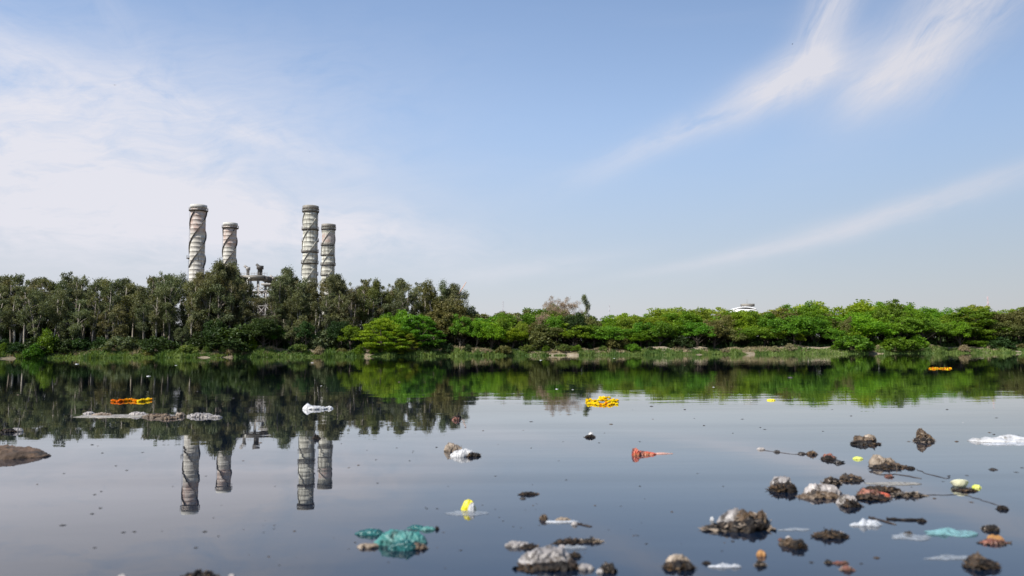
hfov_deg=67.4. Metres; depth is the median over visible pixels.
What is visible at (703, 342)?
broadleaf tree
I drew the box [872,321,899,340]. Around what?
broadleaf tree
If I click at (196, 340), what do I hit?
bush
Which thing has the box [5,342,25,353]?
bush
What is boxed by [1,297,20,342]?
eucalyptus tree
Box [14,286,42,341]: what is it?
eucalyptus tree
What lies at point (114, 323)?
eucalyptus tree
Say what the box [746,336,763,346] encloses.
bush
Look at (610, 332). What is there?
broadleaf tree
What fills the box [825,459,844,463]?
twig tangle
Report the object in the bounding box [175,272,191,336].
eucalyptus tree
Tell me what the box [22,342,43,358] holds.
bush
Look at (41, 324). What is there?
eucalyptus tree
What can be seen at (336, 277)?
eucalyptus tree
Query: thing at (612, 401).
marigold garland
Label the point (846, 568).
rubbish clump
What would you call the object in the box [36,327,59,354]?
bush
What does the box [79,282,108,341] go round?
eucalyptus tree
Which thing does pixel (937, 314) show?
broadleaf tree
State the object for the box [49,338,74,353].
bush
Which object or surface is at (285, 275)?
eucalyptus tree
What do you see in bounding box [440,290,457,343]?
eucalyptus tree
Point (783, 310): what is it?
broadleaf tree
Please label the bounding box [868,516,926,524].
floating stick
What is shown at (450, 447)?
rag bundle
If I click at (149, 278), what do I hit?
eucalyptus tree
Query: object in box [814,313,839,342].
broadleaf tree
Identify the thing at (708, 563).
plastic strip
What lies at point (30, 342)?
bush
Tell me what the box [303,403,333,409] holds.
plastic sheet
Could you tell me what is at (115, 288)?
eucalyptus tree
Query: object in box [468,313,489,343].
broadleaf tree
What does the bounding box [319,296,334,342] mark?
eucalyptus tree
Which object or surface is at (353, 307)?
eucalyptus tree
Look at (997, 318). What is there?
broadleaf tree
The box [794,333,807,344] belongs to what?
broadleaf tree
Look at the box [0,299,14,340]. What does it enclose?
eucalyptus tree
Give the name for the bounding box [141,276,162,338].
eucalyptus tree
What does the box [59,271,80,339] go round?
eucalyptus tree
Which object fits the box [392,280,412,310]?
eucalyptus tree
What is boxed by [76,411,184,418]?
scum raft
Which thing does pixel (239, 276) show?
eucalyptus tree
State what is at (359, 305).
eucalyptus tree
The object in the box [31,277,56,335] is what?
eucalyptus tree
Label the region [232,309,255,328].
eucalyptus tree
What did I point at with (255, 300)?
eucalyptus tree
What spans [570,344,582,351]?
bush
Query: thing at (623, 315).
broadleaf tree
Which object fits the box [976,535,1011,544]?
rubbish clump
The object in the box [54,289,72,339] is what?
eucalyptus tree
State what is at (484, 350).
bush
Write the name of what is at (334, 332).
broadleaf tree
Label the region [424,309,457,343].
broadleaf tree
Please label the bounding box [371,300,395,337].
eucalyptus tree
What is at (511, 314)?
broadleaf tree
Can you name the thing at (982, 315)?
acacia tree
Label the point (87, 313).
eucalyptus tree
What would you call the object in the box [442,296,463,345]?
eucalyptus tree
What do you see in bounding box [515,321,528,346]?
broadleaf tree
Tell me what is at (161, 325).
eucalyptus tree
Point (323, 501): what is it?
river water
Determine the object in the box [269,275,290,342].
eucalyptus tree
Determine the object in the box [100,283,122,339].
eucalyptus tree
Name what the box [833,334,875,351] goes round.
bush
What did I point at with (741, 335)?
broadleaf tree
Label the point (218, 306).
eucalyptus tree
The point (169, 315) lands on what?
eucalyptus tree
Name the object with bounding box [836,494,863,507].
plastic bag
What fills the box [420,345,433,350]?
bush
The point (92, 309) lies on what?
eucalyptus tree
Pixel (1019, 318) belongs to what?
broadleaf tree
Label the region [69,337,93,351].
bush
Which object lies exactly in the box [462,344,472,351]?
bush
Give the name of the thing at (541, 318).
bare tree
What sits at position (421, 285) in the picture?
eucalyptus tree
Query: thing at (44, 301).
eucalyptus tree
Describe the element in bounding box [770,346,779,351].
bush
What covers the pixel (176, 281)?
eucalyptus tree
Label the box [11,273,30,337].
eucalyptus tree
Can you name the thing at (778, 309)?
broadleaf tree
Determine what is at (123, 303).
eucalyptus tree
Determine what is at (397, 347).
acacia tree
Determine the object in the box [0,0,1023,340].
sky
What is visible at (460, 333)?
broadleaf tree
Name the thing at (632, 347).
bush
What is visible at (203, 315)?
eucalyptus tree
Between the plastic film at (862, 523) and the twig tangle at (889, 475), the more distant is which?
the twig tangle at (889, 475)
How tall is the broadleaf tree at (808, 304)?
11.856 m
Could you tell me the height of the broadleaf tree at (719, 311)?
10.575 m
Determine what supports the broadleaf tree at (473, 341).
on the ground at (367, 353)
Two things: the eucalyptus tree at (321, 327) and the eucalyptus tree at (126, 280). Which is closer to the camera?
the eucalyptus tree at (321, 327)
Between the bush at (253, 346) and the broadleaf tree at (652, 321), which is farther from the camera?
the broadleaf tree at (652, 321)
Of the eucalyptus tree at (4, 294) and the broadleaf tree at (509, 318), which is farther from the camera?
the broadleaf tree at (509, 318)
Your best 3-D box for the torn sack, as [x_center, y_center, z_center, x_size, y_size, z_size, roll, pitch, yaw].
[2.287,1.063,4.660,0.233,0.082,0.301,-3,-5,27]
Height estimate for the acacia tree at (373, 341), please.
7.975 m
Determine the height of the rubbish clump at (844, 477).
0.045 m
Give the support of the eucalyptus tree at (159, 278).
on the ground at (367, 353)
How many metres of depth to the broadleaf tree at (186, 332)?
168.51 m
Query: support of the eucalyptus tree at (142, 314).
on the ground at (367, 353)
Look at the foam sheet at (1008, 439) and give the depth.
5.87 m
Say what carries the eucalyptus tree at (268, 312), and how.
on the ground at (367, 353)
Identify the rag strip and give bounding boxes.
[518,491,538,498]
[539,514,591,526]
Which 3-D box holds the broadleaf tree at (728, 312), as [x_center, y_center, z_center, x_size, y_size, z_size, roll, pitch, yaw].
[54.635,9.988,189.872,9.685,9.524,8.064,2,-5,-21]
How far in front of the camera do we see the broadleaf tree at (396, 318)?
174.18 m
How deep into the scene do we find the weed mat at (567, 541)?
2.83 m
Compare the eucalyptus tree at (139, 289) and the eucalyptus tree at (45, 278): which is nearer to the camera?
the eucalyptus tree at (139, 289)
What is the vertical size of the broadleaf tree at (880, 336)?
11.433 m
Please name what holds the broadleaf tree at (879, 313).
on the ground at (367, 353)
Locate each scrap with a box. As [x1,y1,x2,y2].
[0,427,23,432]
[312,433,320,438]
[585,432,595,437]
[806,450,818,454]
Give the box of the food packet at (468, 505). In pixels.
[461,499,475,510]
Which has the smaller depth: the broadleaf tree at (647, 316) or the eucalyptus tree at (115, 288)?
the eucalyptus tree at (115, 288)
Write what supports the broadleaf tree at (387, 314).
on the ground at (367, 353)
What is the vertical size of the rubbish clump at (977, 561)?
0.044 m
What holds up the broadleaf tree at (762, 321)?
on the ground at (367, 353)
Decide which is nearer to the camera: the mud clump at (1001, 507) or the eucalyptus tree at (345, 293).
the mud clump at (1001, 507)
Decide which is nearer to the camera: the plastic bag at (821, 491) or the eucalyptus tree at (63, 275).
the plastic bag at (821, 491)
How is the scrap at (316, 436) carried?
on the river water
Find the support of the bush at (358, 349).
on the ground at (367, 353)
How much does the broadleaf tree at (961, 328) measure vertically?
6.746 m
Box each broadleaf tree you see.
[25,323,50,337]
[69,326,89,338]
[135,324,174,338]
[174,326,190,345]
[202,319,227,340]
[243,318,287,346]
[264,325,289,347]
[277,325,300,345]
[293,321,318,344]
[325,320,352,347]
[337,325,361,350]
[372,312,391,335]
[386,309,424,336]
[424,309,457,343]
[425,299,469,345]
[441,315,479,346]
[445,332,476,345]
[448,314,474,346]
[464,318,488,346]
[465,306,478,340]
[467,316,509,343]
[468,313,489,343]
[476,321,507,348]
[488,312,516,343]
[488,317,512,345]
[490,310,516,342]
[496,327,532,348]
[509,316,537,341]
[512,313,540,330]
[513,310,531,316]
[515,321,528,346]
[522,307,546,332]
[527,321,542,336]
[537,311,564,338]
[539,303,563,314]
[542,315,564,339]
[544,307,570,340]
[544,326,568,343]
[559,323,594,345]
[563,312,587,344]
[577,324,605,347]
[579,318,592,347]
[580,312,597,342]
[584,317,601,342]
[591,325,635,340]
[600,314,618,340]
[600,321,626,339]
[610,313,637,326]
[611,316,645,341]
[624,330,662,346]
[627,316,649,341]
[632,322,661,345]
[638,313,650,318]
[641,320,676,346]
[642,316,673,337]
[647,307,688,321]
[657,311,702,329]
[660,322,691,339]
[677,322,715,346]
[679,315,704,339]
[685,307,714,340]
[685,318,714,344]
[689,333,731,345]
[701,319,732,348]
[703,307,726,343]
[710,316,728,342]
[714,313,738,341]
[716,328,747,346]
[718,309,735,341]
[730,310,757,344]
[734,325,776,341]
[740,310,762,344]
[756,312,781,344]
[757,326,787,346]
[761,307,790,339]
[762,308,800,340]
[766,315,817,344]
[777,303,801,336]
[780,307,834,338]
[792,301,835,340]
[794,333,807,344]
[797,300,829,338]
[799,315,834,341]
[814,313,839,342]
[819,308,840,342]
[821,328,847,345]
[826,311,877,341]
[831,299,877,316]
[838,326,868,337]
[839,316,853,333]
[843,311,874,322]
[844,316,898,340]
[869,301,882,338]
[869,303,891,317]
[869,307,908,339]
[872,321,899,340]
[877,314,917,337]
[882,299,907,337]
[901,307,932,337]
[901,318,956,340]
[903,302,920,337]
[917,312,940,340]
[919,306,947,338]
[923,321,956,344]
[938,314,971,342]
[939,307,961,339]
[944,323,974,343]
[946,312,980,337]
[946,321,971,346]
[959,304,998,338]
[982,320,1023,337]
[984,311,1014,336]
[998,307,1022,312]
[999,307,1023,341]
[1011,327,1023,338]
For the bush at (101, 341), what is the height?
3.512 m
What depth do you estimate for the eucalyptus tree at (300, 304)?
175.74 m
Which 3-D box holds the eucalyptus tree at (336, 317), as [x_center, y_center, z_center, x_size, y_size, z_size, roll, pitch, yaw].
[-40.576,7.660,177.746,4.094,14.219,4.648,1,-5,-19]
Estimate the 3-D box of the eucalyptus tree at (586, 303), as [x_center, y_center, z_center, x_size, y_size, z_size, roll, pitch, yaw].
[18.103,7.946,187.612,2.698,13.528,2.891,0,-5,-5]
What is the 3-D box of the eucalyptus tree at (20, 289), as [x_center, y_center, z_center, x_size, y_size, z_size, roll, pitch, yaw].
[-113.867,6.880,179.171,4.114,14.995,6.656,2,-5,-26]
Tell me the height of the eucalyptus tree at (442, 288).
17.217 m
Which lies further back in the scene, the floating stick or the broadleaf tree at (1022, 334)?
the broadleaf tree at (1022, 334)
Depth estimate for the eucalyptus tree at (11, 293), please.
187.41 m
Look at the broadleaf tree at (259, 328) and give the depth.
169.00 m
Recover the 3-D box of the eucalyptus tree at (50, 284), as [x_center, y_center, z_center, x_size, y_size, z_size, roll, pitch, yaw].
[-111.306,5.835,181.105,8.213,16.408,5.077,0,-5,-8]
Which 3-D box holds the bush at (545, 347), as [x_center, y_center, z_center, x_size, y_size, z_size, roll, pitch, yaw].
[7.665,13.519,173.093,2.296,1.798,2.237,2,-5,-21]
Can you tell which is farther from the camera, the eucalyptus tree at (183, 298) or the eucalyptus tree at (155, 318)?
the eucalyptus tree at (183, 298)
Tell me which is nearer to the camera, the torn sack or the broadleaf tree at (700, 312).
the torn sack
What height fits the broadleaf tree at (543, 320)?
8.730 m
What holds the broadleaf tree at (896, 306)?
on the ground at (367, 353)
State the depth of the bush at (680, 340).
175.91 m
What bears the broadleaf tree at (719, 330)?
on the ground at (367, 353)
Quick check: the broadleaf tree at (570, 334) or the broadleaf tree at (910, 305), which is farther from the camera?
the broadleaf tree at (910, 305)
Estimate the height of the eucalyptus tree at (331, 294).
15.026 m
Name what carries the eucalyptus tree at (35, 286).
on the ground at (367, 353)
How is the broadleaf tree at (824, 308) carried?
on the ground at (367, 353)
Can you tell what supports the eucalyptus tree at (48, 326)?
on the ground at (367, 353)
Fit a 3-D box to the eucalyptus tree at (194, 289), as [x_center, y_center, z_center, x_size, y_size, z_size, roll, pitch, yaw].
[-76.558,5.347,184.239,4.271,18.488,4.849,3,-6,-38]
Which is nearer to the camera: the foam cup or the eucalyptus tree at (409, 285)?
the foam cup
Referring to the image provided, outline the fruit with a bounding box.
[754,550,767,566]
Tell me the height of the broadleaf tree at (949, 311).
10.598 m
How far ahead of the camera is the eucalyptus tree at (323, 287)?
185.66 m
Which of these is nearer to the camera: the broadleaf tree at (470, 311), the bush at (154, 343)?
the bush at (154, 343)
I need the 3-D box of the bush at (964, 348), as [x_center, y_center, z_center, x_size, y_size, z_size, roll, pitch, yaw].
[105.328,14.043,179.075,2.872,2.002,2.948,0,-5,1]
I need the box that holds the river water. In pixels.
[0,353,1023,575]
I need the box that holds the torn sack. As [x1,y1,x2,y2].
[868,455,906,468]
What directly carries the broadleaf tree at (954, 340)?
on the ground at (367, 353)
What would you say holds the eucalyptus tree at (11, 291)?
on the ground at (367, 353)
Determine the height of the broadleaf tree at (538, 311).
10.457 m
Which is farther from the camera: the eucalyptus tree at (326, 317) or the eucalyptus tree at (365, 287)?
the eucalyptus tree at (365, 287)
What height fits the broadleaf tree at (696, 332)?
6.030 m
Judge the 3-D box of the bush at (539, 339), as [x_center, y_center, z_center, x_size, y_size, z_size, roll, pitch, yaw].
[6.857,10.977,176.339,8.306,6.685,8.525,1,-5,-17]
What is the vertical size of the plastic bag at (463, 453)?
0.066 m
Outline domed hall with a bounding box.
[730,304,755,311]
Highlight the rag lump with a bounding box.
[451,413,460,420]
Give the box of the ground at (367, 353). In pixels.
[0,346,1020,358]
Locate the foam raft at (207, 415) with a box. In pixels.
[187,412,222,417]
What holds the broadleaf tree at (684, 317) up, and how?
on the ground at (367, 353)
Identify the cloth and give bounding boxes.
[355,528,383,535]
[357,529,427,550]
[407,525,439,530]
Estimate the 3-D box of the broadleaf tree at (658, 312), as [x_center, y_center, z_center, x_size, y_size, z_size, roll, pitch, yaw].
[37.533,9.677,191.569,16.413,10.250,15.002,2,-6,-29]
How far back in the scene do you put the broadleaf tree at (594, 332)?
177.88 m
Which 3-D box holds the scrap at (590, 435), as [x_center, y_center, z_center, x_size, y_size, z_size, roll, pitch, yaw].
[0.641,1.223,6.370,0.104,0.053,0.142,1,-5,-10]
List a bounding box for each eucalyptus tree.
[0,273,29,339]
[0,274,20,330]
[0,278,22,336]
[0,281,24,341]
[0,289,11,324]
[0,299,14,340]
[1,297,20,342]
[7,277,44,338]
[10,296,35,342]
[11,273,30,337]
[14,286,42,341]
[16,286,30,331]
[19,294,48,336]
[24,278,57,335]
[26,283,46,325]
[27,292,49,336]
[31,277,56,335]
[32,296,50,336]
[42,295,71,336]
[43,283,56,335]
[44,290,55,330]
[47,287,69,336]
[48,278,74,337]
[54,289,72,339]
[55,298,79,341]
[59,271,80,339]
[62,299,93,337]
[67,275,89,338]
[67,277,87,339]
[73,280,87,332]
[74,285,93,338]
[78,287,104,340]
[78,294,97,338]
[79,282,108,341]
[85,277,114,338]
[85,292,106,344]
[89,277,113,337]
[91,277,115,337]
[96,306,111,337]
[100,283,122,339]
[105,308,121,338]
[108,282,127,304]
[108,282,137,332]
[110,278,129,293]
[110,294,132,336]
[111,303,133,336]
[121,277,132,325]
[123,285,144,337]
[126,288,137,338]
[131,292,150,339]
[133,289,155,337]
[134,304,152,338]
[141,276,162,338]
[145,275,159,328]
[146,295,163,336]
[147,274,175,336]
[148,296,163,335]
[149,287,176,336]
[151,271,182,337]
[152,275,182,335]
[154,283,181,339]
[159,279,181,341]
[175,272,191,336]
[179,298,188,341]
[181,280,202,336]
[185,270,213,332]
[185,272,199,333]
[185,300,195,335]
[190,282,223,322]
[200,257,228,344]
[203,284,235,349]
[205,262,228,282]
[216,261,238,327]
[220,280,241,337]
[227,259,242,279]
[227,268,239,328]
[229,280,242,327]
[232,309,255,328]
[233,278,265,317]
[234,282,251,320]
[235,289,251,327]
[239,276,253,301]
[246,297,260,339]
[258,308,291,345]
[260,295,283,344]
[266,276,290,316]
[266,294,277,339]
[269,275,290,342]
[274,266,290,324]
[276,268,291,327]
[279,284,288,339]
[280,264,298,340]
[283,290,299,340]
[285,282,311,342]
[290,287,310,341]
[297,277,315,337]
[299,284,312,340]
[306,279,322,333]
[309,300,322,332]
[310,302,327,334]
[316,278,338,312]
[318,288,336,314]
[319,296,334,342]
[321,271,348,325]
[324,276,347,308]
[330,291,345,341]
[334,288,361,331]
[334,293,349,343]
[336,278,349,340]
[340,293,363,343]
[355,278,369,342]
[355,290,368,337]
[356,286,379,337]
[359,278,375,338]
[364,297,378,333]
[367,278,393,332]
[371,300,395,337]
[375,294,389,318]
[382,286,394,314]
[390,299,410,336]
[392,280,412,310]
[392,287,406,311]
[394,278,411,336]
[406,282,422,314]
[406,291,421,315]
[409,285,425,331]
[417,292,434,314]
[418,281,432,322]
[420,279,438,339]
[432,280,450,339]
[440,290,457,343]
[442,283,460,340]
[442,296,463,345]
[450,288,470,343]
[581,293,591,343]
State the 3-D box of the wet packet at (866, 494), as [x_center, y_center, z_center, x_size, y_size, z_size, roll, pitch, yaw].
[1.731,0.988,3.675,0.174,0.055,0.206,-3,-5,29]
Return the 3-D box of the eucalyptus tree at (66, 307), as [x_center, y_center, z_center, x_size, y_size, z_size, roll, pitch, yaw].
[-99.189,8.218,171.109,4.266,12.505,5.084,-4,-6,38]
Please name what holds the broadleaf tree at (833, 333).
on the ground at (367, 353)
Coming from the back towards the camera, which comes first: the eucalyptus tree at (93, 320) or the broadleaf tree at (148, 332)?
the broadleaf tree at (148, 332)
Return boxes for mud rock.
[0,444,51,459]
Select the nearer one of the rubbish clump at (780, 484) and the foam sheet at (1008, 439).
the rubbish clump at (780, 484)
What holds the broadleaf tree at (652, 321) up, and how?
on the ground at (367, 353)
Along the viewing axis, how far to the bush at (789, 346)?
176.38 m
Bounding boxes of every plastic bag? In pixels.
[450,449,481,456]
[794,483,842,498]
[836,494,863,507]
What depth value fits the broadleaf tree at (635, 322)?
183.12 m
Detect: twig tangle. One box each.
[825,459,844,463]
[869,469,950,478]
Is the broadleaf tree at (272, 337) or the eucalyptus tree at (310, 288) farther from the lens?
the eucalyptus tree at (310, 288)
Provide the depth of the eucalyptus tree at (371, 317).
179.47 m
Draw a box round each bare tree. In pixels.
[535,312,553,324]
[542,296,582,343]
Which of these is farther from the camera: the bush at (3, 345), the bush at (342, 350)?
the bush at (342, 350)
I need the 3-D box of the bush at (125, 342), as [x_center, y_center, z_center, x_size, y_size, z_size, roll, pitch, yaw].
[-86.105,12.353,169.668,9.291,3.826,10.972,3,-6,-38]
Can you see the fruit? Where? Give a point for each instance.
(760, 553)
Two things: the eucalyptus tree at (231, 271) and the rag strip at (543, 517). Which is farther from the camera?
the eucalyptus tree at (231, 271)
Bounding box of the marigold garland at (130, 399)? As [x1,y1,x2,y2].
[110,398,152,401]
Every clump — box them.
[181,569,217,575]
[505,540,540,549]
[515,545,580,572]
[569,551,618,573]
[659,554,697,571]
[700,508,775,532]
[764,476,798,492]
[778,535,808,549]
[811,528,849,538]
[820,453,835,459]
[820,476,842,484]
[824,559,855,571]
[839,473,864,481]
[850,434,881,445]
[912,428,935,442]
[962,553,1002,569]
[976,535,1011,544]
[981,524,1000,531]
[996,505,1008,509]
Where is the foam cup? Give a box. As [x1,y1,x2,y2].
[950,479,977,491]
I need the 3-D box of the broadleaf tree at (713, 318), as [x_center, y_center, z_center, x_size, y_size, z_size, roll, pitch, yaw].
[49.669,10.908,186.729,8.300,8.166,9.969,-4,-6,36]
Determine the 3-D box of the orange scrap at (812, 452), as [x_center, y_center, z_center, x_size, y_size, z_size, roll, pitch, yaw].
[2.036,1.120,5.208,0.088,0.042,0.071,0,-5,0]
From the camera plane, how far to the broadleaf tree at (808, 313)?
186.92 m
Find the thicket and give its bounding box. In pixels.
[2,316,1023,345]
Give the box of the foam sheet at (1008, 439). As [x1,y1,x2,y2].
[967,434,1023,444]
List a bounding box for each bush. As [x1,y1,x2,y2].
[0,338,10,347]
[0,342,7,351]
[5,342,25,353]
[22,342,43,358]
[23,337,57,353]
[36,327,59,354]
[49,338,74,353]
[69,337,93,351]
[91,336,106,349]
[98,336,140,350]
[122,348,133,351]
[134,338,148,348]
[140,336,179,352]
[143,350,154,355]
[176,344,198,353]
[184,330,205,350]
[201,323,255,353]
[202,346,213,351]
[218,346,225,353]
[242,336,257,350]
[287,347,297,352]
[288,343,308,350]
[308,329,339,349]
[313,346,323,355]
[335,348,347,351]
[351,345,365,354]
[368,348,379,353]
[407,344,420,351]
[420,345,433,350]
[440,343,453,353]
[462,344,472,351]
[479,348,491,352]
[495,345,511,353]
[518,344,539,351]
[526,321,558,348]
[541,345,549,351]
[554,344,572,350]
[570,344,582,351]
[599,345,607,350]
[606,333,629,349]
[623,343,641,351]
[662,335,695,348]
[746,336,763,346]
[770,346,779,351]
[785,343,797,350]
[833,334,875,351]
[873,335,923,351]
[907,334,929,347]
[957,344,969,351]
[975,343,986,346]
[980,336,1018,349]
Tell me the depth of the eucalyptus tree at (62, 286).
181.74 m
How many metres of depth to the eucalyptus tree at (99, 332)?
183.29 m
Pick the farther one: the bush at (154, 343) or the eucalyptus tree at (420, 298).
the eucalyptus tree at (420, 298)
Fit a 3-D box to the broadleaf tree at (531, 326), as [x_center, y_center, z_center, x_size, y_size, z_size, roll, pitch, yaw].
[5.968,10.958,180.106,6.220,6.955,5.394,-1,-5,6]
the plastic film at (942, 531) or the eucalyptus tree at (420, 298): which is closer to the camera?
the plastic film at (942, 531)
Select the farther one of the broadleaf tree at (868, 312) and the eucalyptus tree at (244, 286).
the broadleaf tree at (868, 312)
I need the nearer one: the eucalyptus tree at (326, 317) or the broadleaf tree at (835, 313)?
the eucalyptus tree at (326, 317)
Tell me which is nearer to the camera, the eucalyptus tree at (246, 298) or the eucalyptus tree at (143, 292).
the eucalyptus tree at (246, 298)
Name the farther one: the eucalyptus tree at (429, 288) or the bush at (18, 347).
the eucalyptus tree at (429, 288)
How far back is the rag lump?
8.02 m
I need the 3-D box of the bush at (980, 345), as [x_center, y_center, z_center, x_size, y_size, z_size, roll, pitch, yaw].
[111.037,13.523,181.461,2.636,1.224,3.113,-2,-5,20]
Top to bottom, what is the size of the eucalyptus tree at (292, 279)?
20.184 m
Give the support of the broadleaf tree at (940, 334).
on the ground at (367, 353)
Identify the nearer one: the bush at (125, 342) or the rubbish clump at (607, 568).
the rubbish clump at (607, 568)
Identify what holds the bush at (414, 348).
on the ground at (367, 353)
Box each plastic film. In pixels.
[850,518,878,526]
[924,528,972,536]
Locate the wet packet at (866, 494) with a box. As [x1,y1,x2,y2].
[855,488,892,500]
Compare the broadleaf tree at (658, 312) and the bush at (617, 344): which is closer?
the bush at (617, 344)
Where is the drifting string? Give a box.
[757,447,806,453]
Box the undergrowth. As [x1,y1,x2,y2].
[5,336,1023,350]
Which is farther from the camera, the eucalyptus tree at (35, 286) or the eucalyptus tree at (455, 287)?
the eucalyptus tree at (455, 287)
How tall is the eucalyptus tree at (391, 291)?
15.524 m
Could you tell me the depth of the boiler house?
300.91 m
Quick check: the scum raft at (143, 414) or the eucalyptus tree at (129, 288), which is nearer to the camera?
the scum raft at (143, 414)
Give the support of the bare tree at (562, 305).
on the ground at (367, 353)
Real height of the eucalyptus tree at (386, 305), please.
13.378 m
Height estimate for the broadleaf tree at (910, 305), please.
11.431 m
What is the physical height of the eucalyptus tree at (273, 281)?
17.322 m
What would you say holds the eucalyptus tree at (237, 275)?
on the ground at (367, 353)
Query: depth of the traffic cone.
5.23 m
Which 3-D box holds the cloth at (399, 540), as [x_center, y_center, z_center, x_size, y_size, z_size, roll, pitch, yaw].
[-0.429,0.924,2.814,0.268,0.072,0.181,0,-5,0]
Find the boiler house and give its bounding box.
[241,264,274,317]
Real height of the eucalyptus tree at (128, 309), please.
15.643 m
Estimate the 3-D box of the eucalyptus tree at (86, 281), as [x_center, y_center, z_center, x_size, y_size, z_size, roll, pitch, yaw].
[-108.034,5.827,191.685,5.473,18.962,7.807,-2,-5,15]
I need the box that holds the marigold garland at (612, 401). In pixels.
[585,396,618,405]
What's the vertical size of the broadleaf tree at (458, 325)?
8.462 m
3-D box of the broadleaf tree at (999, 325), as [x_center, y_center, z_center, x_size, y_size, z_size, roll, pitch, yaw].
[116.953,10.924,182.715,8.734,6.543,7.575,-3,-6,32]
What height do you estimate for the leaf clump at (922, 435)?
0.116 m
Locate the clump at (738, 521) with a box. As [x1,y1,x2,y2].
[700,508,775,532]
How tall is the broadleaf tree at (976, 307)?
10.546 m
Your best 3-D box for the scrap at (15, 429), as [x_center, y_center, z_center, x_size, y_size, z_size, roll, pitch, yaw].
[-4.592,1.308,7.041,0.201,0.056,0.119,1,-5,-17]
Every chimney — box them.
[186,204,207,322]
[222,222,238,267]
[301,205,318,290]
[320,223,335,315]
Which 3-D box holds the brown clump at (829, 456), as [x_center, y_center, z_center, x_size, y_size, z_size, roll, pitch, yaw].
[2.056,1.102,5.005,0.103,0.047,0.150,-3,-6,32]
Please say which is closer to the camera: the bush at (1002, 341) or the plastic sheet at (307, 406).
the plastic sheet at (307, 406)
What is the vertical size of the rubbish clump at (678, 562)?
0.043 m
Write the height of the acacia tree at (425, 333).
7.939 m
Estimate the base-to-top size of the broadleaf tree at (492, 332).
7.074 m
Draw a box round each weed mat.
[550,537,604,548]
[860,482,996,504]
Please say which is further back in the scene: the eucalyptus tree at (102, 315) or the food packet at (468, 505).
the eucalyptus tree at (102, 315)
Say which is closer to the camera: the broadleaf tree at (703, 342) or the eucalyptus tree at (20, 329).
the eucalyptus tree at (20, 329)
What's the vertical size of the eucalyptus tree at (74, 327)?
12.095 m
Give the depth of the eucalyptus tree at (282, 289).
179.05 m
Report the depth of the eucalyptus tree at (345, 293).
187.51 m
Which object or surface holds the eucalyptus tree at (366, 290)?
on the ground at (367, 353)
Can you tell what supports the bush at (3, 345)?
on the ground at (367, 353)
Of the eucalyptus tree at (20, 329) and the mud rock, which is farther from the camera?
the eucalyptus tree at (20, 329)
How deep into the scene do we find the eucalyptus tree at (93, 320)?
171.09 m
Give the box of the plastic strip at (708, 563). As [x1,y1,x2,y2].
[701,560,733,567]
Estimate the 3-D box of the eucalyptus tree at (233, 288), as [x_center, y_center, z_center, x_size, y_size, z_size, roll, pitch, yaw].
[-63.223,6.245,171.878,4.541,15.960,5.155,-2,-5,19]
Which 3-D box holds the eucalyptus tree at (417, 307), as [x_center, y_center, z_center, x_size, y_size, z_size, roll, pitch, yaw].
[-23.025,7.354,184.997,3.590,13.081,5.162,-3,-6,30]
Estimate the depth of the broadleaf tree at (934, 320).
188.04 m
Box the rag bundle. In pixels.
[444,442,462,451]
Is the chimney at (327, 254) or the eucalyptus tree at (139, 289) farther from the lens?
the chimney at (327, 254)
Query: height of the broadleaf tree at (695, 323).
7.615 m
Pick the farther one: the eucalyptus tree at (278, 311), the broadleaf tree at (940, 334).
the broadleaf tree at (940, 334)
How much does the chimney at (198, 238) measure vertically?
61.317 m
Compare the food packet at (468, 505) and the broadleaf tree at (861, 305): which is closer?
the food packet at (468, 505)
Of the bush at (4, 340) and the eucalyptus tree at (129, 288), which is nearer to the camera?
the bush at (4, 340)
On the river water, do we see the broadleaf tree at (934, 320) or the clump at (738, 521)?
the clump at (738, 521)
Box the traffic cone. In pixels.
[632,448,671,455]
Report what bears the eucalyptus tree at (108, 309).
on the ground at (367, 353)
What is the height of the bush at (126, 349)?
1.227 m
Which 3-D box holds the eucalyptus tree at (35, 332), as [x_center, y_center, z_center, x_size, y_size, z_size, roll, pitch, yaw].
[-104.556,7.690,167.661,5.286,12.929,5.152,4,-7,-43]
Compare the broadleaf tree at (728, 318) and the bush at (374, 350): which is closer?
the bush at (374, 350)
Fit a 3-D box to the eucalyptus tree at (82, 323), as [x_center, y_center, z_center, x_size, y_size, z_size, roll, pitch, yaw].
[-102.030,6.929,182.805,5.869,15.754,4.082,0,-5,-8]
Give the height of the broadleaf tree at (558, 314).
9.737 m
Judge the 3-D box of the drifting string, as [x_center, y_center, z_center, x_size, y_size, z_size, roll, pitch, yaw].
[1.864,1.139,5.358,0.107,0.026,0.374,4,-6,-40]
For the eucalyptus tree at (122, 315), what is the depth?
171.51 m
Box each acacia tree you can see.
[352,317,405,351]
[377,328,412,351]
[394,315,447,347]
[394,333,423,353]
[946,306,1013,344]
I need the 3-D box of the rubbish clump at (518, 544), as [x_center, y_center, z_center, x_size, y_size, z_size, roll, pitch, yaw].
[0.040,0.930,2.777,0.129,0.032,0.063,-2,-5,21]
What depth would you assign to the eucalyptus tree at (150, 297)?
178.13 m
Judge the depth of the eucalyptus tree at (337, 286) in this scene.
185.68 m
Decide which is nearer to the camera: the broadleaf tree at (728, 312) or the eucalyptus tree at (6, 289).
the eucalyptus tree at (6, 289)
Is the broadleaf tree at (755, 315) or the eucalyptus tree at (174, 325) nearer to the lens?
the eucalyptus tree at (174, 325)
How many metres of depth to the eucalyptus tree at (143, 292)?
183.70 m
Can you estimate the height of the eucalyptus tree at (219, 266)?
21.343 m

